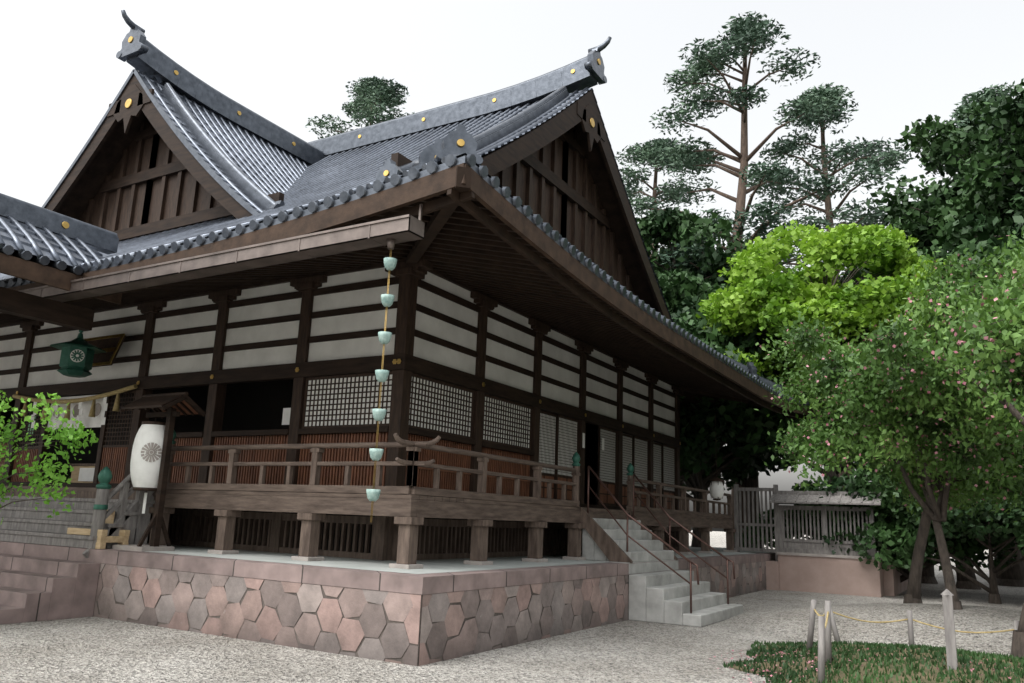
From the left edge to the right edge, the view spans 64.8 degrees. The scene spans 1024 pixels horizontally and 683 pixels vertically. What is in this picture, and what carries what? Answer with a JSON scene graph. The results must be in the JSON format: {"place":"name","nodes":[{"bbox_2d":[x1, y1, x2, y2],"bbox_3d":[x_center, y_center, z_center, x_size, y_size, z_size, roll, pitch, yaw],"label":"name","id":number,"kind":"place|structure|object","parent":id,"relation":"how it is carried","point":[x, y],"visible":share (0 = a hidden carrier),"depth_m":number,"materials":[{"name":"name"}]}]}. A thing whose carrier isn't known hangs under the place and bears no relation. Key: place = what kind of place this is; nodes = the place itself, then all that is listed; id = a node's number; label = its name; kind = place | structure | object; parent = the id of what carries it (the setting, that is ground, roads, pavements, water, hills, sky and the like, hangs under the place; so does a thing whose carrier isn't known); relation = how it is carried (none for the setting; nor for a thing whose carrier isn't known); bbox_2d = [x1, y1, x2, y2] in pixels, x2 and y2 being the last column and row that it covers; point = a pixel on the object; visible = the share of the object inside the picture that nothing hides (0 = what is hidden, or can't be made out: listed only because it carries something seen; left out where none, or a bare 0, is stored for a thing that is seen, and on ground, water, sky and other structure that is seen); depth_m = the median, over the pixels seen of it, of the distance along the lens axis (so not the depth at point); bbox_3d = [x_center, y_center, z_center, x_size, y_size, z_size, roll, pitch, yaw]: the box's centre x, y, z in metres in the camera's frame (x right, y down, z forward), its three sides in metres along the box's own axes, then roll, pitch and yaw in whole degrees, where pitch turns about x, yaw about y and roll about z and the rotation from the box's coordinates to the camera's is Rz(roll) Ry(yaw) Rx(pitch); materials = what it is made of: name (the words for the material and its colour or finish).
{"place":"outdoors","nodes":[
{"label":"outdoors","id":0,"kind":"place"},
{"bbox_2d":[0,379,596,504],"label":"hall interior","id":1,"kind":"object","parent":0,"point":[255,405],"visible":0.1,"depth_m":19.93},
{"bbox_2d":[45,74,671,321],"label":"roof gables","id":2,"kind":"object","parent":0,"point":[138,170],"visible":0.41,"depth_m":20.72,"materials":[{"name":"brown wood"}]},
{"bbox_2d":[0,530,1023,682],"bbox_3d":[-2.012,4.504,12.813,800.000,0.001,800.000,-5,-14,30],"label":"gravel ground","id":3,"kind":"structure","parent":0,"point":[88,650],"depth_m":9.95,"materials":[{"name":"grey gravel"}]},
{"bbox_2d":[0,391,98,524],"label":"young tree","id":4,"kind":"object","parent":3,"relation":"on","point":[65,433],"visible":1,"depth_m":11.69,"materials":[{"name":"green plant"}]},
{"bbox_2d":[0,486,156,624],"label":"stone steps","id":5,"kind":"structure","parent":3,"relation":"on","point":[33,589],"depth_m":13.16,"materials":[{"name":"stone"}]},
{"bbox_2d":[306,76,413,138],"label":"pine tree","id":6,"kind":"object","parent":3,"relation":"on","point":[370,94],"visible":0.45,"depth_m":46.42,"materials":[{"name":"green plant"}]},
{"bbox_2d":[0,541,775,665],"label":"stone foundation","id":7,"kind":"object","parent":3,"relation":"on","point":[434,611],"visible":0.54,"depth_m":11.21,"materials":[{"name":"brown stone"}]},
{"bbox_2d":[67,511,129,548],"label":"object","id":8,"kind":"object","parent":7,"relation":"on","point":[103,538],"visible":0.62,"depth_m":13.18,"materials":[{"name":"beige wood"}]},
{"bbox_2d":[82,466,154,557],"bbox_3d":[-6.478,2.723,13.545,0.230,2.032,1.253,-5,-14,30],"label":"stair railing","id":9,"kind":"object","parent":7,"relation":"on","point":[102,512],"visible":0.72,"depth_m":13.24,"materials":[{"name":"brown wood"}]},
{"bbox_2d":[112,392,205,551],"bbox_3d":[-5.938,2.140,13.428,1.120,2.585,0.876,-5,-14,30],"label":"paper lantern","id":10,"kind":"object","parent":7,"relation":"on","point":[150,457],"visible":1,"depth_m":13.31,"materials":[{"name":"paper"}]},
{"bbox_2d":[147,508,678,560],"bbox_3d":[-6.377,5.283,23.352,18.830,0.695,14.230,-5,-14,30],"label":"underfloor lattice","id":11,"kind":"object","parent":7,"relation":"on","point":[354,536],"visible":0.39,"depth_m":14.18,"materials":[{"name":"brown wood"}]},
{"bbox_2d":[149,489,736,568],"bbox_3d":[0.314,4.481,19.259,5.670,1.000,16.390,-5,-14,30],"label":"veranda","id":12,"kind":"object","parent":7,"relation":"on","point":[410,513],"visible":0.88,"depth_m":12.78,"materials":[{"name":"brown wood"}]},
{"bbox_2d":[2,259,683,509],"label":"wooden columns","id":13,"kind":"structure","parent":12,"relation":"on","point":[409,275],"depth_m":15.89,"materials":[{"name":"brown wood"}]},
{"bbox_2d":[0,432,529,496],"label":"hall panels","id":14,"kind":"object","parent":13,"relation":"attached to","point":[113,460],"visible":0.42,"depth_m":14.94,"materials":[{"name":"brown wood"}]},
{"bbox_2d":[16,371,532,449],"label":"lattice windows","id":15,"kind":"structure","parent":13,"relation":"attached to","point":[352,400],"depth_m":14.59,"materials":[{"name":"brown wood"}]},
{"bbox_2d":[12,333,603,482],"bbox_3d":[-4.654,1.715,17.589,14.325,3.267,4.778,3,-12,-3],"label":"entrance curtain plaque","id":16,"kind":"object","parent":13,"relation":"attached to","point":[89,411],"visible":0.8,"depth_m":17.85,"materials":[{"name":"fabric"}]},
{"bbox_2d":[0,267,674,504],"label":"wall panels","id":17,"kind":"object","parent":13,"relation":"attached to","point":[373,346],"visible":0.27,"depth_m":16.48,"materials":[{"name":"white paint"}]},
{"bbox_2d":[0,258,680,510],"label":"horizontal beams","id":18,"kind":"structure","parent":13,"relation":"attached to","point":[414,365],"depth_m":16.08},
{"bbox_2d":[16,359,680,444],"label":"metal fittings","id":19,"kind":"object","parent":18,"relation":"attached to","point":[394,361],"visible":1,"depth_m":15.58,"materials":[{"name":"metal"}]},
{"bbox_2d":[0,163,812,430],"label":"roof eaves","id":20,"kind":"object","parent":13,"relation":"on","point":[482,235],"visible":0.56,"depth_m":13.01,"materials":[{"name":"brown wood"}]},
{"bbox_2d":[49,330,105,377],"bbox_3d":[-8.964,0.063,16.710,1.060,1.370,0.918,-5,-14,30],"label":"hanging lantern","id":21,"kind":"object","parent":20,"relation":"hanging from","point":[77,356],"visible":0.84,"depth_m":16.43,"materials":[{"name":"metal"}]},
{"bbox_2d":[0,69,811,406],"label":"roof tiles","id":22,"kind":"object","parent":20,"relation":"on","point":[330,181],"visible":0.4,"depth_m":17.81,"materials":[{"name":"grey tile"}]},
{"bbox_2d":[0,204,424,312],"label":"eave gutter","id":23,"kind":"object","parent":22,"relation":"attached to","point":[389,233],"visible":0.86,"depth_m":10.76,"materials":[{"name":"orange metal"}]},
{"bbox_2d":[366,249,396,521],"bbox_3d":[-1.503,0.441,9.303,0.164,3.210,0.160,-5,-14,30],"label":"rain chain","id":24,"kind":"object","parent":23,"relation":"hanging from","point":[384,336],"visible":1,"depth_m":9.26,"materials":[{"name":"teal metal"}]},
{"bbox_2d":[0,10,804,394],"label":"roof ridge","id":25,"kind":"structure","parent":22,"relation":"on","point":[140,52],"depth_m":21.07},
{"bbox_2d":[708,409,724,500],"bbox_3d":[5.910,3.268,23.372,0.480,2.640,0.480,-5,-14,30],"label":"hanging lantern","id":26,"kind":"object","parent":20,"relation":"hanging from","point":[716,489],"visible":1,"depth_m":23.03,"materials":[{"name":"white paper"}]},
{"bbox_2d":[539,411,674,508],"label":"sliding doors","id":27,"kind":"structure","parent":13,"relation":"attached to","point":[558,444],"depth_m":20.54,"materials":[{"name":"brown wood"}]},
{"bbox_2d":[166,430,731,517],"bbox_3d":[0.421,3.420,19.241,5.877,1.070,16.607,-5,-14,30],"label":"veranda railing","id":28,"kind":"object","parent":12,"relation":"on","point":[412,463],"visible":0.93,"depth_m":12.97,"materials":[{"name":"brown wood"}]},
{"bbox_2d":[580,507,742,626],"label":"side stairs","id":29,"kind":"structure","parent":3,"relation":"on","point":[662,596],"depth_m":15.41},
{"bbox_2d":[587,466,734,612],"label":"side stairs handrails","id":30,"kind":"object","parent":29,"relation":"on","point":[651,532],"visible":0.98,"depth_m":15.83,"materials":[{"name":"metal"}]},
{"bbox_2d":[615,137,726,271],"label":"pine tree","id":31,"kind":"object","parent":3,"relation":"on","point":[645,152],"visible":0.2,"depth_m":45.58,"materials":[{"name":"green plant"}]},
{"bbox_2d":[636,206,763,496],"bbox_3d":[7.024,1.700,35.300,9.592,16.053,9.926,-5,-14,30],"label":"dark tree","id":32,"kind":"object","parent":3,"relation":"on","point":[664,228],"visible":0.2,"depth_m":34.65,"materials":[{"name":"green plant"}]},
{"bbox_2d":[629,11,849,545],"bbox_3d":[10.405,-3.287,37.667,10.459,27.058,9.273,2,-12,3],"label":"pine tree","id":33,"kind":"object","parent":3,"relation":"on","point":[750,29],"visible":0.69,"depth_m":38.79,"materials":[{"name":"green plant"}]},
{"bbox_2d":[672,312,809,546],"bbox_3d":[6.669,3.721,29.574,8.230,9.610,8.357,-5,-14,30],"label":"dark tree","id":34,"kind":"object","parent":3,"relation":"on","point":[703,453],"visible":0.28,"depth_m":27.41,"materials":[{"name":"green plant"}]},
{"bbox_2d":[672,283,819,547],"bbox_3d":[9.113,3.390,31.772,9.014,11.386,8.948,4,-13,-10],"label":"dark tree","id":35,"kind":"object","parent":3,"relation":"on","point":[749,482],"visible":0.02,"depth_m":31.11,"materials":[{"name":"green plant"}]},
{"bbox_2d":[695,219,945,490],"bbox_3d":[11.236,2.054,29.072,10.521,12.986,9.727,-5,-14,30],"label":"bright maple tree","id":36,"kind":"object","parent":3,"relation":"on","point":[763,293],"visible":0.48,"depth_m":27.50,"materials":[{"name":"green plant"}]},
{"bbox_2d":[734,484,907,596],"bbox_3d":[10.935,6.634,27.277,4.540,3.050,9.500,-5,-14,30],"label":"fence","id":37,"kind":"object","parent":3,"relation":"on","point":[807,565],"visible":0.85,"depth_m":23.49,"materials":[{"name":"grey wood"}]},
{"bbox_2d":[747,82,913,487],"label":"pine tree","id":38,"kind":"object","parent":3,"relation":"on","point":[872,157],"visible":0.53,"depth_m":41.23,"materials":[{"name":"green plant"}]},
{"bbox_2d":[714,640,1023,682],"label":"grass patch","id":39,"kind":"object","parent":3,"relation":"on","point":[797,662],"visible":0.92,"depth_m":9.39,"materials":[{"name":"green plant"}]},
{"bbox_2d":[726,603,1021,656],"bbox_3d":[8.300,4.929,14.136,9.000,0.500,7.200,-5,-14,30],"label":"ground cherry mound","id":40,"kind":"object","parent":3,"relation":"on","point":[792,623],"visible":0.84,"depth_m":13.28,"materials":[{"name":"grey gravel"}]},
{"bbox_2d":[751,268,1023,602],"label":"cherry tree","id":41,"kind":"object","parent":40,"relation":"on","point":[815,377],"visible":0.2,"depth_m":15.67,"materials":[{"name":"green plant"}]},
{"bbox_2d":[764,289,1023,609],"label":"cherry tree","id":42,"kind":"object","parent":40,"relation":"on","point":[974,477],"visible":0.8,"depth_m":14.22,"materials":[{"name":"green plant"}]},
{"bbox_2d":[824,225,1023,656],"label":"cherry tree","id":43,"kind":"object","parent":40,"relation":"on","point":[992,320],"visible":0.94,"depth_m":12.37,"materials":[{"name":"green plant"}]},
{"bbox_2d":[734,479,1023,582],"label":"shrubs","id":44,"kind":"object","parent":3,"relation":"on","point":[890,519],"visible":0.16,"depth_m":24.44,"materials":[{"name":"green plant"}]},
{"bbox_2d":[836,244,950,583],"bbox_3d":[15.462,2.798,31.489,9.239,12.891,8.623,-5,-14,30],"label":"dark tree","id":45,"kind":"object","parent":3,"relation":"on","point":[928,576],"depth_m":30.48,"materials":[{"name":"green plant"}]},
{"bbox_2d":[836,335,981,589],"bbox_3d":[15.877,3.548,28.504,9.025,10.171,9.435,-5,-14,30],"label":"dark tree","id":46,"kind":"object","parent":3,"relation":"on","point":[962,582],"depth_m":27.38,"materials":[{"name":"green plant"}]},
{"bbox_2d":[806,589,1018,682],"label":"rope fence","id":47,"kind":"object","parent":3,"relation":"on","point":[826,622],"visible":0.91,"depth_m":9.69,"materials":[{"name":"grey wood"}]},
{"bbox_2d":[810,444,1016,595],"bbox_3d":[11.790,5.256,24.238,5.813,4.691,5.127,1,-13,4],"label":"bush","id":48,"kind":"object","parent":3,"relation":"on","point":[860,484],"visible":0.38,"depth_m":22.83,"materials":[{"name":"green plant"}]},
{"bbox_2d":[866,99,1023,586],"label":"dark tree","id":49,"kind":"object","parent":3,"relation":"on","point":[924,218],"visible":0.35,"depth_m":32.14,"materials":[{"name":"green plant"}]},
{"bbox_2d":[876,462,1023,603],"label":"bush","id":50,"kind":"object","parent":3,"relation":"on","point":[973,527],"visible":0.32,"depth_m":21.78,"materials":[{"name":"green plant"}]},
{"bbox_2d":[919,81,1023,562],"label":"tree","id":51,"kind":"object","parent":3,"relation":"on","point":[990,92],"visible":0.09,"depth_m":37.18,"materials":[{"name":"green plant"}]},
{"bbox_2d":[934,78,1023,350],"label":"dark tree","id":52,"kind":"object","parent":3,"relation":"on","point":[1010,113],"visible":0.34,"depth_m":27.83,"materials":[{"name":"green plant"}]},
{"bbox_2d":[978,493,1021,536],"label":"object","id":53,"kind":"object","parent":3,"relation":"on","point":[1009,527],"visible":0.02,"depth_m":21.61,"materials":[{"name":"green plant"}]},
{"bbox_2d":[985,390,1023,473],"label":"dark tree","id":54,"kind":"object","parent":3,"relation":"on","point":[1015,403],"depth_m":21.73,"materials":[{"name":"green plant"}]},
{"bbox_2d":[0,0,1023,541],"label":"sky","id":55,"kind":"structure","parent":0,"point":[289,63],"materials":[{"name":"white"}]}
]}

